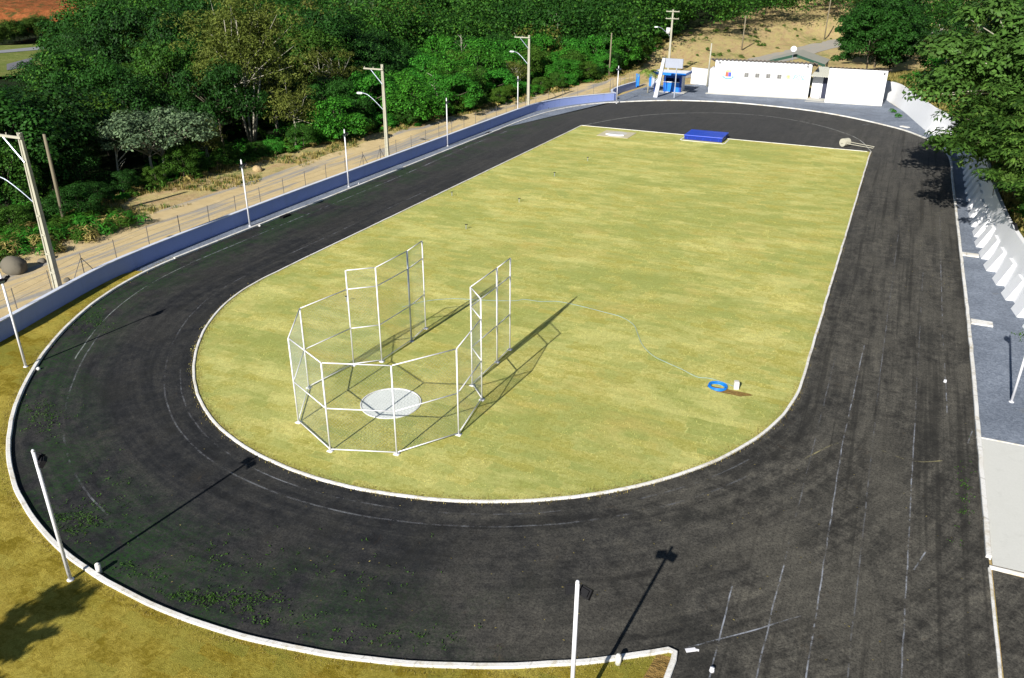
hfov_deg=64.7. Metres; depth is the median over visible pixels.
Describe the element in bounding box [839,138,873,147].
lawn roller
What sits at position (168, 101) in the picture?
forest tree
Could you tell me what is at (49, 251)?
utility pole
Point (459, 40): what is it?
forest tree
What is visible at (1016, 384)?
floodlight pole
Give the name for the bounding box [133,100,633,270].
gravel strip
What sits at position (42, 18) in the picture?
bamboo clump
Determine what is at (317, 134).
edge bush
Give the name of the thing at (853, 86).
store building
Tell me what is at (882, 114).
gravel yard
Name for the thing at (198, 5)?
forest tree
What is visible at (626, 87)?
gate wall
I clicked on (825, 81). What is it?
dark door
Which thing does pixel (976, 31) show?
hillside tree
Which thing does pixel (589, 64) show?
edge bush
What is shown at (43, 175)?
forest tree
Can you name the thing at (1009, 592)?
asphalt apron
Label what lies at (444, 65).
forest tree
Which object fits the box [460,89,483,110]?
edge bush
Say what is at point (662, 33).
edge bush
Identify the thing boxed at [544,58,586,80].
creeper tree
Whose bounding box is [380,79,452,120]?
creeper tree
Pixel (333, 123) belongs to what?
creeper tree
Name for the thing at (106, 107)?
forest tree
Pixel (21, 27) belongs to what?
bamboo clump
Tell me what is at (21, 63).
forest tree
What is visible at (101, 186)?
edge bush
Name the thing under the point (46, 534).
kerb
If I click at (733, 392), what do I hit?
bare soil
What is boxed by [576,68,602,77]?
edge bush
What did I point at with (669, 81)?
ticket kiosk
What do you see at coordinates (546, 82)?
edge bush
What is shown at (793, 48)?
satellite dish
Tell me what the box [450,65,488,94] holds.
forest tree
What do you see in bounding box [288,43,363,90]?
olive tree
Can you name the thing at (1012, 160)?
feathery tree
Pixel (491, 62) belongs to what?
forest tree
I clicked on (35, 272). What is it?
dirt road
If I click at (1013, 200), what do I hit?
slope growth
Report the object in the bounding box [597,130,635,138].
shot put slab
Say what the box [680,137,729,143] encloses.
mat kerb
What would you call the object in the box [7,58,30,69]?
distant road
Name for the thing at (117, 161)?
bare tree
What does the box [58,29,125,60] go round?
forest tree
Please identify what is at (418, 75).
forest tree
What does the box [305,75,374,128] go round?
forest tree
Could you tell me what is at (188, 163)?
edge bush
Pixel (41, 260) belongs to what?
verge rock
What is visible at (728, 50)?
bank scrub
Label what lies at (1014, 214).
long grass
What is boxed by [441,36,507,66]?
forest tree
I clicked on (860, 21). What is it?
dark tree
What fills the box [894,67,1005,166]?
slope growth
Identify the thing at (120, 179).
edge bush
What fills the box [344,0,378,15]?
silver tree
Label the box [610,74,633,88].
wire fence
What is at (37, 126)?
forest tree
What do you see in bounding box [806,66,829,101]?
covered passage
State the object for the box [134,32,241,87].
forest tree
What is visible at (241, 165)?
floodlight pole
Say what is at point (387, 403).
throwing circle
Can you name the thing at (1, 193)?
forest tree
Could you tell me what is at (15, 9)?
earth bank
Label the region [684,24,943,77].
climbing road
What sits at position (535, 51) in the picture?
forest tree
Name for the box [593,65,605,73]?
edge bush
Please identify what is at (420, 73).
forest tree
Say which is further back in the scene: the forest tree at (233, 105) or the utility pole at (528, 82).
the utility pole at (528, 82)
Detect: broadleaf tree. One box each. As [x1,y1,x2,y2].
[902,0,1023,106]
[948,107,966,127]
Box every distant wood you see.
[32,0,1023,54]
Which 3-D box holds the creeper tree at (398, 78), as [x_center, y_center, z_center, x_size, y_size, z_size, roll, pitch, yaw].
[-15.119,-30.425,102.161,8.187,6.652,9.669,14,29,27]
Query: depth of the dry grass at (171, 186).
74.21 m
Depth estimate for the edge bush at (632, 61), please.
141.99 m
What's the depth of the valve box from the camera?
37.22 m
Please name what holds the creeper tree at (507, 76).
on the ground at (810, 26)
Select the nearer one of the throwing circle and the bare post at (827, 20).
the throwing circle
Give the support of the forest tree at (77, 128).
on the ground at (810, 26)
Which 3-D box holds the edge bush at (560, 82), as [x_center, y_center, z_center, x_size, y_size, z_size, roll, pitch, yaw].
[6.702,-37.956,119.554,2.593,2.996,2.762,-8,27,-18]
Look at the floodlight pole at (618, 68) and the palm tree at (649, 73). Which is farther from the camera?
the palm tree at (649, 73)
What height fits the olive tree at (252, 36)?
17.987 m
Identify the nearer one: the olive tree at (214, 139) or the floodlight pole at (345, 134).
the floodlight pole at (345, 134)
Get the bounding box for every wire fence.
[0,84,606,308]
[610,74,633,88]
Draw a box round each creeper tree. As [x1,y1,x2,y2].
[296,94,374,140]
[362,69,422,114]
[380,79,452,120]
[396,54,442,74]
[418,72,484,114]
[479,67,524,94]
[484,48,533,84]
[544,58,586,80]
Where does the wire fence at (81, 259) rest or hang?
on the ground at (810, 26)
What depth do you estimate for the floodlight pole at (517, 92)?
99.34 m
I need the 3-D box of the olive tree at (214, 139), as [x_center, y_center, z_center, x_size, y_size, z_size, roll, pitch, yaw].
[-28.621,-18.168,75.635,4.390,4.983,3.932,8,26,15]
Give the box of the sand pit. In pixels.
[981,438,1023,571]
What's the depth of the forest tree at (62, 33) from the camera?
120.71 m
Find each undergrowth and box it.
[0,33,678,261]
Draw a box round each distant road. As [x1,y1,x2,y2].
[0,47,38,52]
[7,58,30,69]
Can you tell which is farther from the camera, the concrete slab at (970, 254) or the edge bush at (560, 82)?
the edge bush at (560, 82)
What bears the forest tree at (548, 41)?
on the ground at (810, 26)
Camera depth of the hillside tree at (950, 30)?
119.25 m
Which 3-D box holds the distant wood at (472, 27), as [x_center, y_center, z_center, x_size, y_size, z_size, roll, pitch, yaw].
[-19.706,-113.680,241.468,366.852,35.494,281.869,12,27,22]
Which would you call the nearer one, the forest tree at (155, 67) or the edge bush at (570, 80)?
the forest tree at (155, 67)
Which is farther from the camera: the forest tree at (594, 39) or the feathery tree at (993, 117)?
the forest tree at (594, 39)
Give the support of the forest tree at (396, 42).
on the ground at (810, 26)
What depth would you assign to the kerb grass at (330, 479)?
30.81 m
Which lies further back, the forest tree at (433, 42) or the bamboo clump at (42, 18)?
the bamboo clump at (42, 18)
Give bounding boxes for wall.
[0,92,613,341]
[611,81,635,99]
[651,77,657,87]
[690,67,709,85]
[883,81,1023,327]
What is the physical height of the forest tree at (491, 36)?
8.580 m
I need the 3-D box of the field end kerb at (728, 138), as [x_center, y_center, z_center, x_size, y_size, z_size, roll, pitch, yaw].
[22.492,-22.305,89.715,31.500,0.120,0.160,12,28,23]
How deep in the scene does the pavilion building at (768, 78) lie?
116.37 m
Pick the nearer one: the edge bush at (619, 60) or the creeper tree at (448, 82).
the creeper tree at (448, 82)
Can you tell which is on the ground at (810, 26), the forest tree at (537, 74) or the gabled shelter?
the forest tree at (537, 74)
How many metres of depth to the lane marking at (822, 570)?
25.68 m
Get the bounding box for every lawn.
[0,271,671,677]
[195,126,869,499]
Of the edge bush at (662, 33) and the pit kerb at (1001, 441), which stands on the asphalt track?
the pit kerb at (1001, 441)
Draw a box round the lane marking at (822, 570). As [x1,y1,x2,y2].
[806,362,860,676]
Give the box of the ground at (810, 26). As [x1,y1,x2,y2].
[0,0,1023,677]
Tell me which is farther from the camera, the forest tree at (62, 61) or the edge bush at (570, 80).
the edge bush at (570, 80)
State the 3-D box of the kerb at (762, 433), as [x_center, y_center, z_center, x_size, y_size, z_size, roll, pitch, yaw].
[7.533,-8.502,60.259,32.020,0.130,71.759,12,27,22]
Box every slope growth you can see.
[888,69,1023,231]
[889,70,1022,211]
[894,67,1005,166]
[896,70,1023,217]
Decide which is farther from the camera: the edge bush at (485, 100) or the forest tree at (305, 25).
the forest tree at (305, 25)
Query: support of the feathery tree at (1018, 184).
on the hillside
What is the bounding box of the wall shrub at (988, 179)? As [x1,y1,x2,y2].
[976,171,1012,195]
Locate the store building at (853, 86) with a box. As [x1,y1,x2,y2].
[806,66,891,105]
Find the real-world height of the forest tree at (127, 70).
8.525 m
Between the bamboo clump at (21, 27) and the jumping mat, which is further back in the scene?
the bamboo clump at (21, 27)
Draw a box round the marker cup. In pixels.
[709,666,714,672]
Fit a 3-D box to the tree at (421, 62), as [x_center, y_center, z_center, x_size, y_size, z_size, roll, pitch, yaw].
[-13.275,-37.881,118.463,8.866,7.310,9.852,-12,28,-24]
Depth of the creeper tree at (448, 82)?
99.00 m
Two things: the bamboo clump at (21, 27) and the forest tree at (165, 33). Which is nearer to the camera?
the forest tree at (165, 33)
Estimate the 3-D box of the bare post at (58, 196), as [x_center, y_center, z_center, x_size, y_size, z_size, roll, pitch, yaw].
[-32.229,-10.967,57.093,0.277,6.902,0.277,1,25,2]
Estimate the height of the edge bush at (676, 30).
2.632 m
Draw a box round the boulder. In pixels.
[0,256,27,275]
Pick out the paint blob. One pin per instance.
(694, 649)
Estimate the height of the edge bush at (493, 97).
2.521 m
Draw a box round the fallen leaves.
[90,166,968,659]
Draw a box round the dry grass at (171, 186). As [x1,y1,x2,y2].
[7,34,681,255]
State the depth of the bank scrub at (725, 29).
173.52 m
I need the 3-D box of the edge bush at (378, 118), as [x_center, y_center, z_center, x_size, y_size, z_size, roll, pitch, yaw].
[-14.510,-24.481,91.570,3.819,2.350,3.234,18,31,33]
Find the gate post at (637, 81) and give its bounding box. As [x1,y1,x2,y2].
[636,74,639,86]
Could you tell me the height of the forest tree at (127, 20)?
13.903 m
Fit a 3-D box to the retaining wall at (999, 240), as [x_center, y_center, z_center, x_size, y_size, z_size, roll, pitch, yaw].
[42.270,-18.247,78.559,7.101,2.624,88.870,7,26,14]
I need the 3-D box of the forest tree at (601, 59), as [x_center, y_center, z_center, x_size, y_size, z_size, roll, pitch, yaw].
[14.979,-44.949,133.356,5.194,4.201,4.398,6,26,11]
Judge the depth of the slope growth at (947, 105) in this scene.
94.69 m
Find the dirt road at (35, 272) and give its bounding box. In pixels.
[0,75,663,317]
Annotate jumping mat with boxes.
[684,129,728,142]
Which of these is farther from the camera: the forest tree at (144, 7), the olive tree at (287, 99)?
the forest tree at (144, 7)
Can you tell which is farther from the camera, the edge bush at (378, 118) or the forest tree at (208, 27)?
the forest tree at (208, 27)
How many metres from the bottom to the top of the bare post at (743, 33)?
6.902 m
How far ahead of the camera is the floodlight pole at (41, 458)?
24.42 m
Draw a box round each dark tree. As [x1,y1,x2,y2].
[830,0,923,67]
[838,0,931,66]
[859,0,931,73]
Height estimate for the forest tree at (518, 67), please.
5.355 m
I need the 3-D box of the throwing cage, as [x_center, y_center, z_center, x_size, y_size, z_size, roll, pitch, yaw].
[-4.771,-0.006,36.324,8.363,4.955,12.116,12,27,22]
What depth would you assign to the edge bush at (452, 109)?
98.72 m
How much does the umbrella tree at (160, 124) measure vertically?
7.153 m
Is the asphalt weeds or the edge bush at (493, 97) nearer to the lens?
the asphalt weeds
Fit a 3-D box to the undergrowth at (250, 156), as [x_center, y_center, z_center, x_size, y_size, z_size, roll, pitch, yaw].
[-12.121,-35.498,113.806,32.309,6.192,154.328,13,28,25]
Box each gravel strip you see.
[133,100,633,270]
[953,171,1023,444]
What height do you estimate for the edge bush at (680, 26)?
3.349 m
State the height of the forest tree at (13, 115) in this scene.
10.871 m
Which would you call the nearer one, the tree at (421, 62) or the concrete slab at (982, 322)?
the concrete slab at (982, 322)
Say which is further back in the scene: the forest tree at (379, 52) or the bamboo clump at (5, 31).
the bamboo clump at (5, 31)
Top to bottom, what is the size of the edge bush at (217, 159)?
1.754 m
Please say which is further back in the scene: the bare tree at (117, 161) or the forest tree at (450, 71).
the forest tree at (450, 71)
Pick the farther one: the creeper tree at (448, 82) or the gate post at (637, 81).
the gate post at (637, 81)
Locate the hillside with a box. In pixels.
[887,62,1023,237]
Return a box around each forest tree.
[0,82,128,190]
[0,84,74,214]
[0,86,90,101]
[0,142,45,206]
[0,170,12,204]
[1,139,49,191]
[3,47,93,89]
[13,97,68,150]
[17,46,95,88]
[23,46,110,89]
[25,90,144,171]
[42,57,164,155]
[43,144,106,187]
[56,27,82,49]
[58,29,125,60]
[60,27,122,61]
[73,73,124,98]
[79,58,137,84]
[81,0,158,51]
[83,5,178,65]
[89,72,182,161]
[109,0,176,61]
[115,65,142,84]
[118,62,133,72]
[122,23,190,67]
[129,41,208,135]
[130,2,216,75]
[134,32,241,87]
[147,88,222,141]
[166,0,221,35]
[167,56,277,141]
[190,9,235,50]
[205,84,273,132]
[212,27,290,90]
[241,43,307,128]
[271,21,355,96]
[277,20,329,50]
[288,6,368,78]
[292,75,346,114]
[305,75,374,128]
[316,11,379,67]
[335,40,410,75]
[339,103,376,123]
[346,70,397,112]
[350,65,378,82]
[360,25,415,64]
[379,37,424,62]
[395,69,429,81]
[397,70,428,108]
[404,50,452,72]
[416,34,459,57]
[420,58,478,102]
[429,65,475,80]
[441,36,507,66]
[445,49,480,61]
[448,44,513,86]
[449,34,481,52]
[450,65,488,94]
[487,33,508,48]
[497,35,549,81]
[504,59,533,79]
[511,43,552,83]
[518,32,561,68]
[532,52,561,78]
[547,37,592,59]
[552,45,594,68]
[553,49,587,70]
[584,33,612,62]
[591,53,617,75]
[609,36,642,69]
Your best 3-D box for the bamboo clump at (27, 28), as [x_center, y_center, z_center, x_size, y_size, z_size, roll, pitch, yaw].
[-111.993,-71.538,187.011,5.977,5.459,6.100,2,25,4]
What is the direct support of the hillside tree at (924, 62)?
on the hillside
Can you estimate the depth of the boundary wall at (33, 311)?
58.40 m
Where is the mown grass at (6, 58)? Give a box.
[0,44,44,75]
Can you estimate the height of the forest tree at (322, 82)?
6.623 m
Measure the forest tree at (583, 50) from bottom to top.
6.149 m
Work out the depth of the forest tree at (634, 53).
136.71 m
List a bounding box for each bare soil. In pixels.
[643,654,669,677]
[707,386,751,396]
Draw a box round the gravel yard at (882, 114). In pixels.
[508,84,963,171]
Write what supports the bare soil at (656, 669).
on the verge lawn at (54, 623)
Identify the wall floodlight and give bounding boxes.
[1012,222,1017,230]
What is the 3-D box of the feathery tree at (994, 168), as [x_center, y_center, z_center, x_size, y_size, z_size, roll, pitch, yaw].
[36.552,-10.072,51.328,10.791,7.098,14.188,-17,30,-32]
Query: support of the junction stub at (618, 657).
on the verge lawn at (54, 623)
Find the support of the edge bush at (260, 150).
on the ground at (810, 26)
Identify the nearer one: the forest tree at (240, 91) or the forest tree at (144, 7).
the forest tree at (240, 91)
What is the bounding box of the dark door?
[821,77,827,97]
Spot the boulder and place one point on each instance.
(12, 265)
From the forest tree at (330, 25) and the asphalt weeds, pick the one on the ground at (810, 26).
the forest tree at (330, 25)
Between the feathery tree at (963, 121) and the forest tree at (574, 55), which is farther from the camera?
the forest tree at (574, 55)
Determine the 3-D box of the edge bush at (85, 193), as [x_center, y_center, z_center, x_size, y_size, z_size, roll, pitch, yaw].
[-32.192,-9.978,59.665,4.232,2.891,5.272,-6,26,-14]
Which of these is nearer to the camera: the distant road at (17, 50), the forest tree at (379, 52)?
the forest tree at (379, 52)
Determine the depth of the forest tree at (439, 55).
125.53 m
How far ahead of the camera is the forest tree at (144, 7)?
116.65 m
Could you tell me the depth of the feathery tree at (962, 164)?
58.96 m
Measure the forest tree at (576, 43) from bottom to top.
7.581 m
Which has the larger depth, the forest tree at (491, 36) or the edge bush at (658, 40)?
the edge bush at (658, 40)
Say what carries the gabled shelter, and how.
on the gravel yard at (882, 114)
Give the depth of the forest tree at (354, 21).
114.41 m
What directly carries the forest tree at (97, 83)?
on the ground at (810, 26)
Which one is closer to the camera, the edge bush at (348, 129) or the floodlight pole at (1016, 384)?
the floodlight pole at (1016, 384)
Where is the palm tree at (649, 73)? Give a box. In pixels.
[636,69,658,92]
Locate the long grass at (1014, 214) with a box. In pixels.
[887,68,1023,232]
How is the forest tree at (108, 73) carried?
on the ground at (810, 26)
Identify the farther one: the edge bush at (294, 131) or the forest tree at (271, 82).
the forest tree at (271, 82)
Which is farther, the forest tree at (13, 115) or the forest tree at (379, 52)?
the forest tree at (379, 52)
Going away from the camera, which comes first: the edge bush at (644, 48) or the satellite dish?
the satellite dish
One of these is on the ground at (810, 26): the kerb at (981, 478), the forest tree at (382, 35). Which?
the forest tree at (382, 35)
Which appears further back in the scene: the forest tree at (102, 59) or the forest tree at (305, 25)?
the forest tree at (305, 25)
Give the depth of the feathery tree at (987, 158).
60.73 m
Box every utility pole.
[0,132,61,288]
[357,64,389,156]
[510,35,529,104]
[655,9,679,69]
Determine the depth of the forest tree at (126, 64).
103.02 m
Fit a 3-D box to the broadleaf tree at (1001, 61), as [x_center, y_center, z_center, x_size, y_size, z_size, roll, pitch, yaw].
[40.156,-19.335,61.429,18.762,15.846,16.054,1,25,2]
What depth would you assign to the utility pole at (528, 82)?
105.25 m
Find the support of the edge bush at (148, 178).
on the ground at (810, 26)
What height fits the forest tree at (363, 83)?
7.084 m
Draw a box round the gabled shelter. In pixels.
[767,50,829,66]
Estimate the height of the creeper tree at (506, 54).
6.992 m
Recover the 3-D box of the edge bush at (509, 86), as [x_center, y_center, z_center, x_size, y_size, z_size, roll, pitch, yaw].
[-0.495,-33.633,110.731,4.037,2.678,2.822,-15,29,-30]
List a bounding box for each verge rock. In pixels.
[37,258,46,263]
[252,165,262,171]
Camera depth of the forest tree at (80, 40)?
111.55 m
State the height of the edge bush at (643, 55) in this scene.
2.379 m
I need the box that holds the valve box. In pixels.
[733,380,739,389]
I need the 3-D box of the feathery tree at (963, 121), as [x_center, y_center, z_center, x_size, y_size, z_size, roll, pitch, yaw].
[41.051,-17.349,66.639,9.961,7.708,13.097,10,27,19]
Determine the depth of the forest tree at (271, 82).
96.37 m
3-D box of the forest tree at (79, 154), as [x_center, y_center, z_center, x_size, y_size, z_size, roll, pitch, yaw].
[-35.001,-13.098,64.975,5.020,5.264,4.913,20,32,36]
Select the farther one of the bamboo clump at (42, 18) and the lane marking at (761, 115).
the bamboo clump at (42, 18)
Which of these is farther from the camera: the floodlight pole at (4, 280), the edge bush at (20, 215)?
the edge bush at (20, 215)
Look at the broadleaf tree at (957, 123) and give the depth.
72.32 m
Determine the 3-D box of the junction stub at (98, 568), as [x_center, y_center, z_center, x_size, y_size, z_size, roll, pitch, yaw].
[-13.291,7.349,25.985,0.174,0.380,0.174,12,27,22]
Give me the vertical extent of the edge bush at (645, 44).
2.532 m
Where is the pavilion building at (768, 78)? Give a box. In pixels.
[705,58,821,99]
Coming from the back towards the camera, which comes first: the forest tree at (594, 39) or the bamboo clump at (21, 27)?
the bamboo clump at (21, 27)
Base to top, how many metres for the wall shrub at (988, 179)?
2.144 m
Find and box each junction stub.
[94,562,101,573]
[615,653,621,665]
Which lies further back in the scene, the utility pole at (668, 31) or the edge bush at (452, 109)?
the utility pole at (668, 31)
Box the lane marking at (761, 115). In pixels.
[587,113,871,151]
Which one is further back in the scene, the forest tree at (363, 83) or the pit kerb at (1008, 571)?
the forest tree at (363, 83)
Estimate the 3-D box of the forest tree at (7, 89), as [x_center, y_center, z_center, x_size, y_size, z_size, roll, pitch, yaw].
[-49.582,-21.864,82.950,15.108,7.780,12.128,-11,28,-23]
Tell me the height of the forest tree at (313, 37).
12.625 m
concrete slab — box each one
[962,252,978,257]
[971,319,992,326]
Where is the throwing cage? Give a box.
[287,241,512,455]
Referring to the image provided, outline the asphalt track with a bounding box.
[11,101,997,677]
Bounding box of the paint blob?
[685,647,698,652]
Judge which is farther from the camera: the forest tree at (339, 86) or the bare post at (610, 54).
the bare post at (610, 54)
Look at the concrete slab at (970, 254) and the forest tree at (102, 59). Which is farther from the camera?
the forest tree at (102, 59)
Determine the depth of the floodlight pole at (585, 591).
19.08 m
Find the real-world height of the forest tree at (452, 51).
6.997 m
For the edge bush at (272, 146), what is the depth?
79.58 m
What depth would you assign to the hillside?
57.26 m
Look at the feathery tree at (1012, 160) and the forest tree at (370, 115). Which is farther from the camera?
the forest tree at (370, 115)
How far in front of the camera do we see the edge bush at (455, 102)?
100.31 m
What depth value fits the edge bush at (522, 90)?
113.28 m
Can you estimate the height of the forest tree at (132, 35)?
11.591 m
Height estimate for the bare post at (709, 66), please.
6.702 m
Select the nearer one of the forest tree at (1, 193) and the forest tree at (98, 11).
the forest tree at (1, 193)
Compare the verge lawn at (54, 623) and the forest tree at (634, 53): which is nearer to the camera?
the verge lawn at (54, 623)
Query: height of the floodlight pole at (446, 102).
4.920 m
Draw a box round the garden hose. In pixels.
[404,298,731,390]
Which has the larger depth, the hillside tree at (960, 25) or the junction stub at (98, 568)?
the hillside tree at (960, 25)
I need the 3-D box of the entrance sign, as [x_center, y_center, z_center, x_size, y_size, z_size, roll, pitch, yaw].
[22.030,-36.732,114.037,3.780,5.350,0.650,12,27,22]
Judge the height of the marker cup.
0.120 m
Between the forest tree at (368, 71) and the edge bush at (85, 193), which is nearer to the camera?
the edge bush at (85, 193)
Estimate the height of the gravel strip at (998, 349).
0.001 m
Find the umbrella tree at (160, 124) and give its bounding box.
[92,106,219,175]
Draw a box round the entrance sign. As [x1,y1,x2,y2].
[653,58,683,97]
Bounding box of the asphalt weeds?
[14,308,975,650]
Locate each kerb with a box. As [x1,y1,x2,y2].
[6,258,677,677]
[173,100,991,559]
[192,125,870,502]
[582,125,866,151]
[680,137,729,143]
[976,436,1023,445]
[988,567,1001,677]
[989,565,1023,576]
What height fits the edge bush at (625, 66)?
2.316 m
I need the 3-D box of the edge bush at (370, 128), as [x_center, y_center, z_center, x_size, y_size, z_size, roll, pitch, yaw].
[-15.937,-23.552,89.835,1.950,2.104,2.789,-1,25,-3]
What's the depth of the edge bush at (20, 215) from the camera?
55.77 m
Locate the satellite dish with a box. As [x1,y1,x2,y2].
[791,46,796,58]
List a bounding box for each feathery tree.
[919,81,1023,197]
[932,102,1016,169]
[948,91,1005,162]
[951,95,1016,165]
[968,126,1023,195]
[985,104,1023,186]
[992,177,1023,209]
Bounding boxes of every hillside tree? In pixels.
[916,55,952,67]
[928,9,987,48]
[935,23,975,62]
[969,21,984,36]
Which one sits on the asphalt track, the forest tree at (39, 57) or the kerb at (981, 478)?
the kerb at (981, 478)
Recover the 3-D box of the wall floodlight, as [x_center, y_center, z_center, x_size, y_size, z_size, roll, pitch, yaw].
[31.893,-7.080,51.309,0.322,0.580,0.500,7,26,13]
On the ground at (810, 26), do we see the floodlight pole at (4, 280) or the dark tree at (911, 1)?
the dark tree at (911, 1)
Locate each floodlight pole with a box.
[0,272,27,367]
[31,449,73,581]
[239,159,250,225]
[343,129,349,186]
[445,98,449,145]
[516,78,520,108]
[565,580,593,677]
[616,66,620,103]
[1009,357,1023,402]
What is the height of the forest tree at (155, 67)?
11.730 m
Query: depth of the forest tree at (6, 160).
58.35 m
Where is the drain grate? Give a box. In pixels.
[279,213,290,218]
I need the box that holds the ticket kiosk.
[654,69,691,93]
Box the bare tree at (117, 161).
[111,139,132,190]
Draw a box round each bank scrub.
[593,16,831,59]
[672,14,849,64]
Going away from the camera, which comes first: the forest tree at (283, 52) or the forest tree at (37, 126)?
the forest tree at (37, 126)
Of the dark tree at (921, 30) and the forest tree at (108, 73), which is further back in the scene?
the dark tree at (921, 30)
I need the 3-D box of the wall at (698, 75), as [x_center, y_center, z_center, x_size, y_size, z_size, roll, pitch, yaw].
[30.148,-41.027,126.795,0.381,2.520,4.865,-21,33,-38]
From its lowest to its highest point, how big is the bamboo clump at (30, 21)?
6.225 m
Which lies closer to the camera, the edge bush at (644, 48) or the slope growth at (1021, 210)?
the slope growth at (1021, 210)
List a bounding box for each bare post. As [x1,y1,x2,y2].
[42,134,64,217]
[608,33,611,75]
[706,43,711,86]
[741,15,746,49]
[824,0,830,39]
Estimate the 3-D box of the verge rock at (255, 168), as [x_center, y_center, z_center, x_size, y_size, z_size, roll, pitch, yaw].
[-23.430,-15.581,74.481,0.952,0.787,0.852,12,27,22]
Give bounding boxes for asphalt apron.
[993,570,1023,677]
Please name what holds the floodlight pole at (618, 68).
on the asphalt track
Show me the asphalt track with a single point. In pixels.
(891, 441)
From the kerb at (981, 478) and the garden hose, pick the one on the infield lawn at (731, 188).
the garden hose
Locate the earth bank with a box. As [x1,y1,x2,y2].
[0,0,92,30]
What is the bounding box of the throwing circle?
[360,388,420,418]
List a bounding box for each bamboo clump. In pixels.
[0,18,19,40]
[0,24,13,42]
[5,19,31,40]
[15,17,34,38]
[23,15,44,40]
[29,13,49,35]
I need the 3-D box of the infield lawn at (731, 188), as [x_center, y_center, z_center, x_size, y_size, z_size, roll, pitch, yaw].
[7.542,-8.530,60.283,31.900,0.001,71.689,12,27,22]
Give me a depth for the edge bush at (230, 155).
75.41 m
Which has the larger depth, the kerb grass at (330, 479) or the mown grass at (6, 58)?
the mown grass at (6, 58)
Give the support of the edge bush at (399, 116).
on the ground at (810, 26)
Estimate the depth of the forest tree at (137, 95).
78.72 m
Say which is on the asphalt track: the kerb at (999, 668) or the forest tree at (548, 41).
the kerb at (999, 668)
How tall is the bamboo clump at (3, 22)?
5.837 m
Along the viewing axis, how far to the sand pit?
29.72 m
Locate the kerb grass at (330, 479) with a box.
[0,131,871,677]
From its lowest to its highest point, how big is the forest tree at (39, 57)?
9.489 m
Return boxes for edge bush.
[0,204,36,232]
[40,181,104,217]
[76,180,113,200]
[101,169,140,192]
[139,166,167,185]
[157,145,200,176]
[200,153,232,170]
[210,142,242,161]
[244,141,266,155]
[259,139,284,154]
[285,122,316,147]
[312,125,332,142]
[335,122,361,136]
[361,118,376,130]
[372,112,398,128]
[392,106,421,124]
[433,105,454,114]
[448,93,468,108]
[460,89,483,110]
[479,93,489,103]
[489,87,506,101]
[495,83,519,97]
[512,81,533,95]
[530,84,544,93]
[531,76,550,88]
[549,72,565,86]
[555,73,575,85]
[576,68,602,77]
[579,61,598,77]
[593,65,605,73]
[605,50,624,67]
[615,60,628,69]
[626,58,635,65]
[636,52,650,60]
[639,40,655,49]
[642,44,653,54]
[647,36,662,45]
[650,27,669,36]
[663,26,679,33]
[669,20,686,29]
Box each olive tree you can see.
[156,0,317,141]
[182,118,227,162]
[259,74,320,144]
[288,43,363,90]

